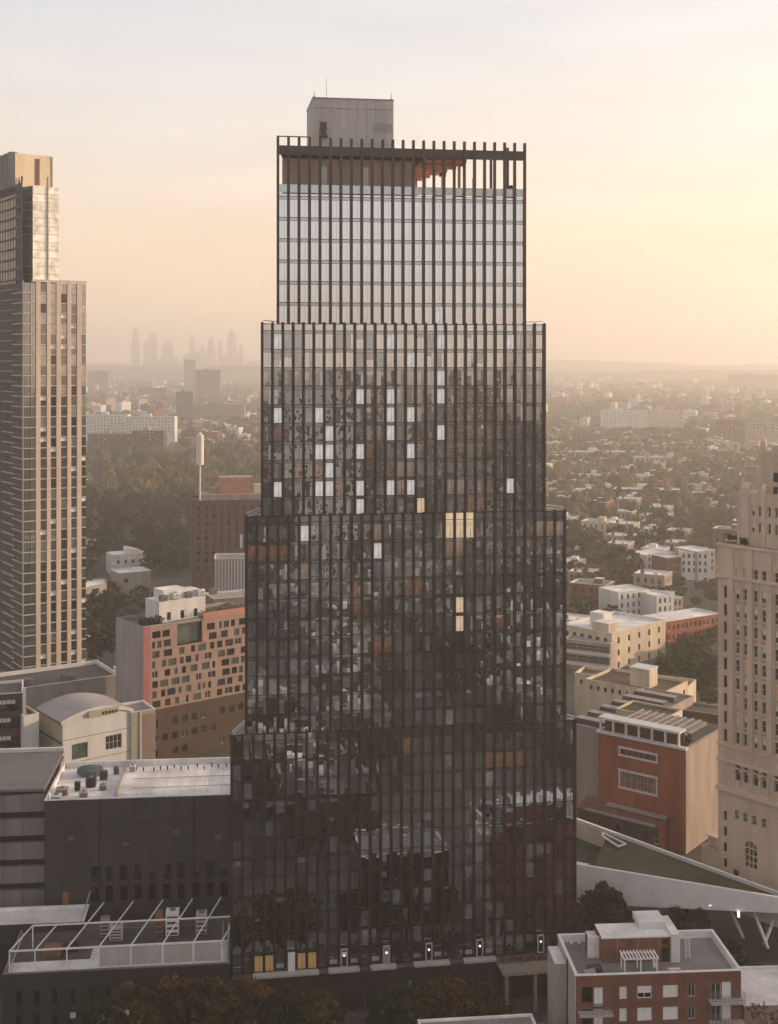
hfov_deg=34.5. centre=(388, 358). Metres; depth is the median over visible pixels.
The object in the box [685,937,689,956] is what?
access ladder
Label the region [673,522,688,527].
park tree
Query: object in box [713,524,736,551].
row house
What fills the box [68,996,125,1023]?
street tree
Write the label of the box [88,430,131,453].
apartments
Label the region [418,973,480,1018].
street tree
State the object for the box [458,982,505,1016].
street tree
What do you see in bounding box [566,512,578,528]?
row house
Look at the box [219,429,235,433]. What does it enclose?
row house
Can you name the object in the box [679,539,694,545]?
park tree
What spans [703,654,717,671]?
park tree
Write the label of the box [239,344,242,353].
skyline tower
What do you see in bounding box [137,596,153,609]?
park tree
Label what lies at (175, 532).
park tree
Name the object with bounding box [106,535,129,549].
park tree
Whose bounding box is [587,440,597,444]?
row house
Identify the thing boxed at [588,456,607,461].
row house
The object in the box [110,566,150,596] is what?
pale villa
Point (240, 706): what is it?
window
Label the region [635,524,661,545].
row house
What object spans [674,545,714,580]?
town house
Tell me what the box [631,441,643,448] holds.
row house
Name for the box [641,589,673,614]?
town house
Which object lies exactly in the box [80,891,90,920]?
roof pole
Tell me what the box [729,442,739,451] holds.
row house
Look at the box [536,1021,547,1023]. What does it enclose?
pavement
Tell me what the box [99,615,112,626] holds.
park tree
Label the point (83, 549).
window
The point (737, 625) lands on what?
window
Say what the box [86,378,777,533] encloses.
distant trees
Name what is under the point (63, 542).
window
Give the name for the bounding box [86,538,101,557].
park tree
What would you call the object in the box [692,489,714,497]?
row house
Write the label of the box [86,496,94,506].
park tree
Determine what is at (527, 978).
shop window
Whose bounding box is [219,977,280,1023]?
street tree
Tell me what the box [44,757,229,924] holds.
dark hall
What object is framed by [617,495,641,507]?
row house
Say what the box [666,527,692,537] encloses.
row house
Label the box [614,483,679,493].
apartments
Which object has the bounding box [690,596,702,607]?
park tree
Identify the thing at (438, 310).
window
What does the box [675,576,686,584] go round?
park tree
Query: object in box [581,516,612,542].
row house
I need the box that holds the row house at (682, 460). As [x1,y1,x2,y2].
[678,457,690,464]
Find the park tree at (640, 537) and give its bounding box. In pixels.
[625,531,645,549]
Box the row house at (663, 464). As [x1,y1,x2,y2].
[653,461,665,467]
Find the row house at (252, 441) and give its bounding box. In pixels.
[244,438,257,447]
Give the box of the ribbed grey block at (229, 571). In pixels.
[214,553,244,590]
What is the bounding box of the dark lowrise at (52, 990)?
[2,918,231,1023]
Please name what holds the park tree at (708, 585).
on the ground
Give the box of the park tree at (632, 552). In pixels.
[602,545,639,564]
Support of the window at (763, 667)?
in the limestone tower at (746, 786)
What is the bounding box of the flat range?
[0,660,115,709]
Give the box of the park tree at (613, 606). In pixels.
[604,604,620,611]
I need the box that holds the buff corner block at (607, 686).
[585,663,687,713]
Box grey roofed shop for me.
[417,1013,535,1023]
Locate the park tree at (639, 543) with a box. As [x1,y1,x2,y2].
[633,540,644,548]
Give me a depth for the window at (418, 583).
208.93 m
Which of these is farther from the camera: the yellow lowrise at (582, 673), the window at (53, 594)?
the window at (53, 594)
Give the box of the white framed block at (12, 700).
[0,680,25,747]
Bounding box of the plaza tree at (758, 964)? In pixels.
[748,962,763,965]
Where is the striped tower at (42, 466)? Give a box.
[0,152,86,672]
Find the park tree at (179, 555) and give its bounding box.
[165,549,190,576]
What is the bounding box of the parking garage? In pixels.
[0,747,64,907]
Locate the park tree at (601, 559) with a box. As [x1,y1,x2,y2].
[593,553,617,565]
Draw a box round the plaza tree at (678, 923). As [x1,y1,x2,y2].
[662,910,689,929]
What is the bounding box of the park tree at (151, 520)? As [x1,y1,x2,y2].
[135,515,162,529]
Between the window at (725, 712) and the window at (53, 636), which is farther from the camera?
the window at (53, 636)
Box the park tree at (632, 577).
[627,571,634,580]
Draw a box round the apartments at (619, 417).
[600,408,645,427]
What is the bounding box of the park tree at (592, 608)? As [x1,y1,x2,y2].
[576,605,595,611]
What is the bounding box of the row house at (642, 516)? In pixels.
[639,512,659,521]
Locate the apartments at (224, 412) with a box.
[194,402,244,420]
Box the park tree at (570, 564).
[567,559,583,569]
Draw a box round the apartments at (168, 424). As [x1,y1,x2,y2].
[125,414,176,441]
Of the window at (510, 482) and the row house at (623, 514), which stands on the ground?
the row house at (623, 514)
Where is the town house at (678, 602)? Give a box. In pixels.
[669,595,682,610]
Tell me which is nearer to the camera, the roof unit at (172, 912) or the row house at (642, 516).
the roof unit at (172, 912)
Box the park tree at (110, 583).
[106,580,120,590]
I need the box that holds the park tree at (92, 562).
[86,554,97,568]
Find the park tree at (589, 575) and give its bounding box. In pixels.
[574,568,596,578]
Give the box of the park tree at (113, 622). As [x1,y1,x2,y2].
[109,613,125,626]
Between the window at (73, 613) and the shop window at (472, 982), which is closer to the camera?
the shop window at (472, 982)
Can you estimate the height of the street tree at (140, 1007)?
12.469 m
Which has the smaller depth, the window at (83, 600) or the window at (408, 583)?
the window at (408, 583)
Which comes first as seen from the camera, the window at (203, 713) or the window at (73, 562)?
the window at (203, 713)
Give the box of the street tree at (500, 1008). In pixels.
[474,997,516,1015]
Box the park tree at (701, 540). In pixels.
[685,532,707,546]
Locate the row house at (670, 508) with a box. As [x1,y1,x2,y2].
[649,504,673,512]
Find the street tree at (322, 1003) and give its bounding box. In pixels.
[298,989,347,1023]
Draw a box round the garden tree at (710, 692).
[697,675,717,703]
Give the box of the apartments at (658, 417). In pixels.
[645,408,679,426]
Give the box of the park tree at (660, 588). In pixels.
[652,586,665,589]
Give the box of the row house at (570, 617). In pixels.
[566,613,589,621]
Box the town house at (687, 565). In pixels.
[678,546,708,580]
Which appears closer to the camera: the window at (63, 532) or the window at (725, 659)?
the window at (725, 659)
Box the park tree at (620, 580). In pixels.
[617,578,633,584]
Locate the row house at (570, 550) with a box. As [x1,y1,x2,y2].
[566,545,579,556]
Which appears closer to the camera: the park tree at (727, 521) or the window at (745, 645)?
the window at (745, 645)
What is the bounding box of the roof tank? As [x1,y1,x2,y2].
[77,764,102,775]
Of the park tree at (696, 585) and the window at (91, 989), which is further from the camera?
the park tree at (696, 585)
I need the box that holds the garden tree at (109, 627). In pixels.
[98,625,115,659]
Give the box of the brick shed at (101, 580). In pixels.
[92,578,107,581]
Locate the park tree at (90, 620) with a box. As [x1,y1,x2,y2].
[86,616,96,629]
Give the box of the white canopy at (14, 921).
[0,904,89,988]
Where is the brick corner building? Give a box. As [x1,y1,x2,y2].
[548,910,745,1023]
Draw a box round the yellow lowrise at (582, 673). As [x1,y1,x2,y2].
[574,666,695,716]
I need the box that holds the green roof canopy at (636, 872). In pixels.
[577,818,777,949]
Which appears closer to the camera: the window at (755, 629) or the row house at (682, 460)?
the window at (755, 629)
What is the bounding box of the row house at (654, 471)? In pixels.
[649,468,671,474]
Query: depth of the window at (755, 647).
242.48 m
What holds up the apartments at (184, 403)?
on the ground
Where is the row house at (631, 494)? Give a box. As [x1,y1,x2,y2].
[627,492,636,496]
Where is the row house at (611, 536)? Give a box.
[605,532,636,547]
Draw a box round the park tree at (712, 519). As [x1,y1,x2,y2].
[697,516,725,542]
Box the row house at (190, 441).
[179,437,195,447]
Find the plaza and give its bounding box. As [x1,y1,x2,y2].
[577,905,777,965]
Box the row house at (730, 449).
[717,448,731,452]
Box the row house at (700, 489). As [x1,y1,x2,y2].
[695,486,716,491]
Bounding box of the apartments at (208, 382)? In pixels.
[196,369,220,396]
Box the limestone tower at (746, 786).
[715,436,777,890]
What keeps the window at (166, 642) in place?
in the orange apartments at (181, 669)
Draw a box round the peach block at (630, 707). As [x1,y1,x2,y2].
[615,700,682,716]
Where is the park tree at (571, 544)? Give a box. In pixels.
[566,539,588,556]
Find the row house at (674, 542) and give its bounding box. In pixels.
[665,539,686,551]
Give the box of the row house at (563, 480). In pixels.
[557,477,584,485]
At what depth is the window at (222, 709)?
345.48 m
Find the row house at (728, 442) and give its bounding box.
[723,441,734,448]
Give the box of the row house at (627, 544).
[607,539,634,560]
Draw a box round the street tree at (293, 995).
[256,982,307,1023]
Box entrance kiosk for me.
[701,829,717,868]
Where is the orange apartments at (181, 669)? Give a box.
[116,585,244,758]
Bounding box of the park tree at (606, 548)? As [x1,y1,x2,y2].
[602,542,618,552]
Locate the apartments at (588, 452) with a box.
[567,448,625,456]
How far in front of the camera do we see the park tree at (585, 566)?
580.28 m
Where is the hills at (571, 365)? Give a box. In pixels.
[86,360,777,371]
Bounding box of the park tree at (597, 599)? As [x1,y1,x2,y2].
[594,592,598,602]
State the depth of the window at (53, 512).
385.41 m
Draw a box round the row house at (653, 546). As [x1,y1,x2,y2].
[641,543,670,551]
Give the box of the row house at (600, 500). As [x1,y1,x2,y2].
[593,497,613,509]
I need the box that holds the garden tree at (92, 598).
[86,588,111,626]
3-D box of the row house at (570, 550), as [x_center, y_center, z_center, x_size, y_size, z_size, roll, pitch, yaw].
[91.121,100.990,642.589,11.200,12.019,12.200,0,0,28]
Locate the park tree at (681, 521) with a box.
[667,520,690,528]
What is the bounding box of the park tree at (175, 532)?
[162,525,190,549]
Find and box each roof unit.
[16,677,32,684]
[44,942,60,957]
[50,792,61,798]
[56,786,68,794]
[60,673,76,681]
[64,940,78,951]
[74,780,80,790]
[79,789,88,796]
[86,775,96,787]
[99,769,107,779]
[99,783,106,789]
[100,915,109,937]
[109,922,123,941]
[114,765,118,773]
[129,763,135,770]
[155,909,162,936]
[159,594,167,601]
[166,907,178,936]
[172,592,179,599]
[185,591,192,597]
[196,588,204,595]
[196,909,206,934]
[209,588,216,594]
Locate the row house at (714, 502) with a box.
[710,501,728,506]
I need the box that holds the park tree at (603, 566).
[594,562,610,569]
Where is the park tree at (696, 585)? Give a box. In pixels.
[694,582,704,588]
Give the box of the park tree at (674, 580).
[672,577,680,587]
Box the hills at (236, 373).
[86,366,777,381]
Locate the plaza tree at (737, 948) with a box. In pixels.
[719,935,753,962]
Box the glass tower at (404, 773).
[230,97,576,1019]
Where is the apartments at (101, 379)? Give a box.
[88,370,109,390]
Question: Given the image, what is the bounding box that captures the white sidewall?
[20,706,38,747]
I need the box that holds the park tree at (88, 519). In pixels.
[86,516,91,525]
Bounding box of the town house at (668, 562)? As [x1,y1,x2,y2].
[648,552,681,580]
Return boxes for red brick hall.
[577,709,717,853]
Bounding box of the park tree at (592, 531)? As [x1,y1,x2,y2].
[575,524,599,541]
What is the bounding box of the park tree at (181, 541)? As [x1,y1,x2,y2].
[165,535,190,571]
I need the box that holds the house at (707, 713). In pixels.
[682,702,717,724]
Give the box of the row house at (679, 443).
[674,441,693,447]
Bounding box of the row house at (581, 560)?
[566,556,585,580]
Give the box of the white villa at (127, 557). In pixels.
[106,546,144,573]
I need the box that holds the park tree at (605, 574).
[593,569,617,581]
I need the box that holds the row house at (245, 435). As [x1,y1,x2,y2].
[239,434,250,438]
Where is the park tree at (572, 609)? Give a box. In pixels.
[566,600,575,613]
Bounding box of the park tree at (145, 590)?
[129,585,150,597]
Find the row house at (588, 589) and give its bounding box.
[569,577,613,609]
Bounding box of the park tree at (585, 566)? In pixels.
[572,562,600,569]
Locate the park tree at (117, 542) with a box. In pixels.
[96,534,127,555]
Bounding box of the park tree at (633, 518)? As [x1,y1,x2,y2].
[625,516,640,521]
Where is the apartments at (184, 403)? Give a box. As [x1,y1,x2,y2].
[176,389,193,418]
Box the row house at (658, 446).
[652,444,667,448]
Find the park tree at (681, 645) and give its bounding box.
[665,641,688,654]
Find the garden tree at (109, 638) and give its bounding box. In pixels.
[89,627,115,662]
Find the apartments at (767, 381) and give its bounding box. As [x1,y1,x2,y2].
[728,373,777,388]
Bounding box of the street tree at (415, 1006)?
[391,979,445,1023]
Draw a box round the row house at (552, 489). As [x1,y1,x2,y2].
[546,486,556,492]
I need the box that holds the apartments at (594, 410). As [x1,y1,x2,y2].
[587,405,602,417]
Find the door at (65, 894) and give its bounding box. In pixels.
[63,892,67,904]
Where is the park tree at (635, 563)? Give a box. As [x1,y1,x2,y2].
[617,552,645,572]
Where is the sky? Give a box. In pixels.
[0,0,777,364]
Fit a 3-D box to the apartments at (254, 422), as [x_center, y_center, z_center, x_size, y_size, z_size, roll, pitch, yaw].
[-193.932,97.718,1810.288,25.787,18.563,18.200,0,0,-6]
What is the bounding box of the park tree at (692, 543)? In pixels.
[684,541,700,546]
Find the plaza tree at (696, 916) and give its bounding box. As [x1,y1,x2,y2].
[669,906,710,928]
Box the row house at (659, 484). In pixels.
[653,481,668,487]
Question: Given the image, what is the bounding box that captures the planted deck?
[496,951,547,1013]
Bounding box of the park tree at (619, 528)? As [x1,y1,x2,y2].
[606,523,624,533]
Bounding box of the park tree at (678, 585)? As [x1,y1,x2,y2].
[672,582,687,590]
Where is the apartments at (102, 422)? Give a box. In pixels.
[86,412,130,440]
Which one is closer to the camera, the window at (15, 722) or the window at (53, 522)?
the window at (15, 722)
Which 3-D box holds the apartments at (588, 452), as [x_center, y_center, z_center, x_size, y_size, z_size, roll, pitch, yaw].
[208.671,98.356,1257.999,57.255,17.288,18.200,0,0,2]
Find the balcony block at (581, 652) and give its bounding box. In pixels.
[566,633,616,669]
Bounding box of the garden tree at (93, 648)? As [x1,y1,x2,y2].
[86,629,106,660]
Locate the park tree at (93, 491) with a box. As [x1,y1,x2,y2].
[86,484,101,499]
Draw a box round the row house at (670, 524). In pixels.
[650,512,673,528]
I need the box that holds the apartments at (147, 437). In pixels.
[132,427,166,452]
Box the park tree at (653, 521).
[645,518,660,526]
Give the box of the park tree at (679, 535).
[666,529,685,539]
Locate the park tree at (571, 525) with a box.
[566,519,577,537]
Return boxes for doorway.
[288,952,294,971]
[341,948,347,967]
[383,945,389,964]
[425,942,431,960]
[476,939,482,957]
[537,934,543,952]
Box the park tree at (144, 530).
[130,522,163,549]
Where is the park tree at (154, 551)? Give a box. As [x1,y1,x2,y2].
[142,541,173,576]
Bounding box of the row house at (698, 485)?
[687,482,705,487]
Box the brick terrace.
[643,608,717,642]
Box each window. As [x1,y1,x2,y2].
[0,700,6,710]
[0,718,6,728]
[2,718,10,728]
[2,736,10,746]
[7,700,14,710]
[11,699,19,710]
[11,717,19,728]
[11,735,19,746]
[16,991,21,1006]
[16,1015,21,1023]
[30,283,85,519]
[30,521,35,530]
[30,532,35,540]
[30,542,35,551]
[30,552,35,561]
[30,563,35,571]
[30,573,35,582]
[30,584,35,592]
[30,594,35,603]
[30,604,35,613]
[30,615,35,623]
[30,625,35,634]
[30,636,35,644]
[30,646,35,655]
[30,656,35,665]
[34,990,39,1005]
[34,1014,39,1023]
[41,510,45,519]
[41,521,45,529]
[41,531,45,539]
[41,541,45,550]
[41,552,45,560]
[41,562,45,570]
[41,572,45,581]
[41,583,45,591]
[41,593,45,601]
[41,603,45,612]
[41,614,45,622]
[41,624,45,632]
[41,634,45,643]
[41,645,45,653]
[41,655,45,663]
[51,510,55,518]
[51,520,55,528]
[51,530,55,538]
[51,540,55,549]
[51,551,55,559]
[51,561,55,569]
[51,571,55,580]
[51,582,55,590]
[51,592,55,600]
[51,602,55,611]
[51,612,55,621]
[51,623,55,631]
[51,633,55,641]
[51,643,55,652]
[51,654,55,662]
[52,989,57,1004]
[52,1013,57,1023]
[61,509,66,517]
[61,519,66,527]
[61,529,66,538]
[61,540,66,548]
[61,550,66,558]
[61,560,66,568]
[61,570,66,579]
[61,580,66,589]
[61,591,66,599]
[61,601,66,609]
[61,611,66,620]
[61,621,66,630]
[61,632,66,640]
[61,642,66,650]
[61,652,66,661]
[70,988,75,1003]
[70,1012,75,1023]
[71,518,75,527]
[71,529,75,537]
[71,539,75,547]
[71,549,75,557]
[71,559,75,567]
[71,569,75,578]
[71,580,75,588]
[71,590,75,598]
[71,600,75,608]
[71,610,75,618]
[71,620,75,629]
[71,631,75,639]
[71,641,75,649]
[71,651,75,659]
[72,742,86,759]
[82,518,85,526]
[82,528,85,536]
[82,538,85,546]
[82,548,85,556]
[82,558,85,566]
[82,568,85,577]
[82,579,85,587]
[82,589,85,597]
[82,599,85,607]
[82,609,85,617]
[82,619,85,627]
[82,629,85,637]
[82,639,85,648]
[82,650,85,658]
[88,987,93,1002]
[91,866,98,881]
[91,887,98,901]
[105,986,111,1001]
[106,733,120,749]
[106,866,112,880]
[106,886,112,900]
[120,865,127,880]
[120,885,127,900]
[125,1009,128,1023]
[134,865,141,879]
[134,885,141,899]
[149,864,155,878]
[149,884,155,899]
[152,631,159,638]
[152,651,158,658]
[152,671,157,677]
[152,681,157,687]
[152,700,159,707]
[160,679,167,686]
[162,733,167,740]
[163,629,169,636]
[163,864,170,878]
[163,884,170,898]
[164,639,170,646]
[164,649,171,656]
[165,669,169,675]
[165,698,169,705]
[167,688,174,695]
[168,658,175,665]
[171,677,178,684]
[172,716,176,723]
[172,731,176,738]
[172,746,176,753]
[178,863,184,877]
[178,883,184,897]
[179,647,183,653]
[182,675,188,682]
[182,714,186,721]
[182,729,186,736]
[182,744,186,751]
[186,655,190,662]
[186,685,190,691]
[190,664,196,671]
[192,712,196,719]
[192,727,196,734]
[192,862,198,877]
[192,883,198,897]
[193,692,200,699]
[196,673,200,679]
[198,643,205,650]
[201,710,205,717]
[201,725,205,732]
[202,662,208,669]
[205,652,210,658]
[205,691,209,697]
[206,862,213,876]
[206,882,213,896]
[207,622,214,629]
[208,671,214,677]
[209,632,215,638]
[211,723,215,729]
[217,641,221,647]
[217,678,224,685]
[217,688,221,695]
[218,650,224,656]
[220,707,224,713]
[220,736,224,742]
[220,861,227,876]
[220,881,227,896]
[221,630,226,636]
[222,658,228,665]
[222,668,229,674]
[224,620,228,626]
[225,639,232,645]
[225,686,231,693]
[227,648,233,655]
[227,677,231,683]
[229,705,233,711]
[231,657,237,663]
[232,667,236,673]
[234,628,238,634]
[235,637,240,644]
[238,703,242,709]
[238,996,246,1017]
[239,618,244,624]
[248,546,254,560]
[255,956,262,971]
[258,546,265,560]
[265,955,272,970]
[269,545,276,560]
[274,334,281,348]
[274,408,281,422]
[274,427,281,440]
[274,482,281,496]
[280,545,286,560]
[295,463,301,477]
[298,953,304,968]
[301,526,307,540]
[301,564,307,578]
[308,952,315,967]
[308,990,315,1004]
[315,408,322,422]
[315,445,322,458]
[315,463,322,477]
[315,481,322,495]
[326,426,332,440]
[326,445,332,458]
[326,463,332,477]
[326,481,332,495]
[331,988,339,1009]
[336,481,342,495]
[343,987,351,1008]
[353,581,360,596]
[353,600,360,615]
[354,986,362,1008]
[356,389,363,403]
[356,444,363,458]
[356,481,363,495]
[356,499,363,513]
[366,985,374,1007]
[367,444,373,458]
[374,524,380,539]
[374,543,380,557]
[374,637,380,652]
[377,984,385,995]
[384,637,391,651]
[387,334,393,348]
[387,389,393,403]
[387,407,393,421]
[387,426,393,439]
[387,480,393,494]
[389,984,397,1004]
[397,462,403,476]
[397,480,403,494]
[400,983,408,1004]
[403,738,410,752]
[405,580,411,594]
[407,353,413,366]
[407,407,413,421]
[407,444,413,457]
[407,462,413,475]
[407,480,413,494]
[412,982,419,1000]
[415,580,421,594]
[417,498,423,512]
[434,980,442,988]
[435,307,442,323]
[437,335,443,348]
[437,371,443,384]
[437,389,443,402]
[437,425,443,439]
[446,513,452,537]
[446,542,452,556]
[447,479,453,493]
[456,513,462,537]
[456,541,462,555]
[456,597,462,611]
[456,616,462,630]
[457,479,463,493]
[459,978,465,996]
[466,512,472,537]
[467,497,473,511]
[468,978,476,991]
[477,497,483,511]
[479,977,487,998]
[486,753,492,767]
[486,771,492,786]
[490,976,498,997]
[496,752,502,766]
[497,615,502,629]
[501,975,509,996]
[506,752,512,766]
[507,335,513,348]
[507,353,513,366]
[507,479,513,492]
[513,976,520,995]
[516,751,522,765]
[517,335,522,348]
[524,975,531,995]
[526,335,532,348]
[537,521,542,535]
[537,974,542,994]
[546,973,547,993]
[547,521,552,535]
[556,521,562,535]
[566,643,608,652]
[566,654,608,664]
[582,987,591,1002]
[582,1009,591,1023]
[594,987,602,1005]
[594,1009,602,1023]
[619,986,626,998]
[619,1008,626,1020]
[621,771,625,786]
[625,827,628,835]
[629,773,633,788]
[635,830,638,838]
[636,775,640,789]
[637,986,651,997]
[637,1007,651,1020]
[643,776,647,791]
[651,778,655,793]
[654,835,658,844]
[663,985,677,996]
[663,1006,677,1019]
[688,984,694,996]
[688,1006,694,1018]
[711,983,720,998]
[711,1005,720,1019]
[722,982,730,997]
[722,1005,730,1019]
[724,586,726,597]
[724,603,726,615]
[724,621,726,633]
[724,639,726,651]
[724,657,726,668]
[724,675,726,686]
[724,693,726,704]
[724,711,726,722]
[724,729,726,740]
[735,810,738,819]
[736,567,739,576]
[736,588,739,599]
[736,606,739,617]
[736,624,739,635]
[736,642,739,653]
[736,660,739,671]
[736,678,739,689]
[736,696,739,707]
[736,714,739,725]
[736,732,739,743]
[736,765,739,780]
[743,812,746,821]
[744,589,746,600]
[744,607,746,618]
[744,625,746,636]
[744,643,746,654]
[744,662,746,672]
[744,680,746,691]
[744,698,746,709]
[744,716,746,727]
[744,734,746,745]
[744,767,747,782]
[745,839,756,868]
[752,815,755,824]
[754,570,757,579]
[754,591,756,602]
[754,609,756,620]
[754,627,756,638]
[754,645,756,656]
[754,664,756,675]
[754,682,756,693]
[754,700,756,711]
[754,719,756,729]
[754,737,756,748]
[754,770,757,785]
[762,571,765,580]
[762,592,765,603]
[762,610,765,621]
[762,629,765,640]
[762,647,765,658]
[762,665,765,677]
[762,684,765,695]
[762,702,765,713]
[762,721,765,732]
[762,739,765,750]
[762,772,765,788]
[762,818,765,828]
[767,507,770,517]
[767,524,770,534]
[773,473,777,493]
[775,594,777,605]
[775,613,777,624]
[775,631,777,642]
[775,650,777,661]
[775,668,777,679]
[775,687,777,698]
[775,705,777,716]
[775,724,777,735]
[775,742,777,753]
[775,776,777,791]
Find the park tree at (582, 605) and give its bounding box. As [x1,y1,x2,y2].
[573,600,596,614]
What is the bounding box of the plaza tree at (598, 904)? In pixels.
[577,880,631,930]
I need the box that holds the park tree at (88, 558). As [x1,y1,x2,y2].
[86,555,90,566]
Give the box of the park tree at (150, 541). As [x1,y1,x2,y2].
[137,537,160,550]
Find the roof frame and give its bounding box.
[9,897,229,971]
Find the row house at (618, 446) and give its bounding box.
[603,443,620,448]
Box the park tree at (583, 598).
[566,594,587,606]
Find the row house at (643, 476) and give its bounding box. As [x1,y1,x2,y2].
[636,472,653,480]
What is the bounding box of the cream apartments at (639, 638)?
[566,610,665,668]
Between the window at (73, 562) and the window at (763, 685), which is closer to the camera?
the window at (763, 685)
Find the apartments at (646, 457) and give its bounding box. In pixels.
[633,452,664,462]
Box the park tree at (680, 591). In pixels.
[669,586,685,597]
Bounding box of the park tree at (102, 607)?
[96,603,112,613]
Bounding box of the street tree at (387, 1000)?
[362,988,409,1023]
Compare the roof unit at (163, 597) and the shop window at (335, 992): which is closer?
the shop window at (335, 992)
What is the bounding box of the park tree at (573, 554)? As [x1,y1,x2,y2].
[566,553,588,561]
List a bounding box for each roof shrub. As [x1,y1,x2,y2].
[724,533,736,541]
[739,537,749,545]
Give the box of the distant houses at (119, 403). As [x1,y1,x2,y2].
[86,371,777,612]
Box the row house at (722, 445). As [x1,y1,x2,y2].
[714,443,728,447]
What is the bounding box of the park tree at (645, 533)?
[624,523,648,536]
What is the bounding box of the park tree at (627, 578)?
[616,575,632,583]
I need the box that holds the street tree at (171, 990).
[142,972,202,1023]
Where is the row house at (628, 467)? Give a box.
[620,464,635,469]
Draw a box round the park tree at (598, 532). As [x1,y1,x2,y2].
[583,527,603,547]
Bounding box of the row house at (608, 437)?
[603,436,615,439]
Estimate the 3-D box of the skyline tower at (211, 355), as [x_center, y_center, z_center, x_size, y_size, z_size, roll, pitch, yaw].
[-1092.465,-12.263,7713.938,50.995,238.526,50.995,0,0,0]
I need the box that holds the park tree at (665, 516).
[645,508,673,525]
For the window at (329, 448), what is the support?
in the glass tower at (404, 773)
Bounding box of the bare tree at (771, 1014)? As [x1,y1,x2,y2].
[746,1000,777,1023]
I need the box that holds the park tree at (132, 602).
[117,592,137,611]
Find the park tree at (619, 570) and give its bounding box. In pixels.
[600,563,630,582]
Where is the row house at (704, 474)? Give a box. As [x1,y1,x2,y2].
[690,471,708,479]
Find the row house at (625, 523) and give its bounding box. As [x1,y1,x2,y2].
[610,519,639,531]
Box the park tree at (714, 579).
[703,578,717,588]
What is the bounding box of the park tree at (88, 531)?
[86,521,94,535]
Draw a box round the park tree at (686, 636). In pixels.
[679,632,701,650]
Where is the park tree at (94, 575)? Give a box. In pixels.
[86,573,96,581]
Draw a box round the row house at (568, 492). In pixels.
[557,490,581,494]
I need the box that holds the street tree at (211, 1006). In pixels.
[186,975,242,1023]
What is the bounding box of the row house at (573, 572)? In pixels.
[568,567,598,593]
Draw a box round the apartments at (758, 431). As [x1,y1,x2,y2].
[745,419,777,447]
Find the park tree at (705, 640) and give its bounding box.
[693,630,717,646]
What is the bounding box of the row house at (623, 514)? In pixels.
[616,508,636,520]
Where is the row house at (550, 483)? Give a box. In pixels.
[546,480,556,485]
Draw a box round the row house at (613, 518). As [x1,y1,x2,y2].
[607,517,622,520]
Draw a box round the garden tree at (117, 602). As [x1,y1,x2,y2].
[97,592,125,615]
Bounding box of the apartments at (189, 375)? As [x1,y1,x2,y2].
[184,359,195,390]
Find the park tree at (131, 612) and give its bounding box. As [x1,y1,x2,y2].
[123,609,140,614]
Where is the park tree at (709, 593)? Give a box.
[703,588,717,605]
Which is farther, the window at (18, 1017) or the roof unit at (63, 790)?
the roof unit at (63, 790)
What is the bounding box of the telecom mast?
[196,432,203,500]
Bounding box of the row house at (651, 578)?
[634,569,671,590]
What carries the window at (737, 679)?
in the limestone tower at (746, 786)
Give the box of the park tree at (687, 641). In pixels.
[675,634,691,644]
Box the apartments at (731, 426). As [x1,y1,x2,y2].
[716,417,748,443]
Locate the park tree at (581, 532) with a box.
[571,529,595,549]
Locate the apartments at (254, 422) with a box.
[246,420,260,425]
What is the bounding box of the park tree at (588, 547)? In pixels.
[577,543,599,561]
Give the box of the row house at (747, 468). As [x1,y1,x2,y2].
[743,465,757,471]
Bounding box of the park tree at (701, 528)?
[693,522,717,546]
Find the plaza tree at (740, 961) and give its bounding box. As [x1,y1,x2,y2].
[728,950,753,965]
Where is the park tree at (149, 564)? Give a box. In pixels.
[139,560,158,571]
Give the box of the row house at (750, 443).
[748,440,760,447]
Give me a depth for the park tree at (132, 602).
528.77 m
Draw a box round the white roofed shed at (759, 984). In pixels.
[740,965,777,1023]
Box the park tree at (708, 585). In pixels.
[699,579,717,589]
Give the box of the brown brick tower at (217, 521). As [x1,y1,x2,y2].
[191,475,260,591]
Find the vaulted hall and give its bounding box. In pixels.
[35,693,133,761]
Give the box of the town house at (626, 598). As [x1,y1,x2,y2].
[598,584,648,614]
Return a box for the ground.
[0,384,745,1023]
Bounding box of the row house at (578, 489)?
[575,486,590,490]
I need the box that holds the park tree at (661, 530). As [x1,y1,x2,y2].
[646,525,666,544]
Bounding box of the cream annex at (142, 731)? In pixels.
[122,700,155,759]
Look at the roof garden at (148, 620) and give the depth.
334.14 m
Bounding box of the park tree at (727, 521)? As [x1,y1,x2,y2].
[718,514,733,525]
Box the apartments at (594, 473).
[579,470,601,480]
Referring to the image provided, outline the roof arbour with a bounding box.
[619,949,658,971]
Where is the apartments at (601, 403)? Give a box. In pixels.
[596,398,627,406]
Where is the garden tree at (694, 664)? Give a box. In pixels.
[653,650,717,691]
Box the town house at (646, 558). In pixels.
[628,549,674,575]
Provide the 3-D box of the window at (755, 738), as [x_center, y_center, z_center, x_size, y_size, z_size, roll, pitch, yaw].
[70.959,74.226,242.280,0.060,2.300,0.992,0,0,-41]
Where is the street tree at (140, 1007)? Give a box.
[107,980,163,1023]
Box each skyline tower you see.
[131,327,139,366]
[143,340,149,366]
[148,333,157,366]
[157,355,179,366]
[162,340,174,356]
[182,351,206,366]
[189,335,193,359]
[207,337,215,366]
[217,341,222,365]
[221,352,245,365]
[226,329,236,353]
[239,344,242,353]
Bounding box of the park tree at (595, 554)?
[585,548,604,564]
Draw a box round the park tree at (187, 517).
[184,511,190,523]
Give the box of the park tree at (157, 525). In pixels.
[147,521,164,537]
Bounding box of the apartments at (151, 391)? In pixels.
[137,386,167,396]
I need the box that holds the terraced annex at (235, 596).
[205,589,244,604]
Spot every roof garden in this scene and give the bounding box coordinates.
[138,615,165,625]
[198,603,244,617]
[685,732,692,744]

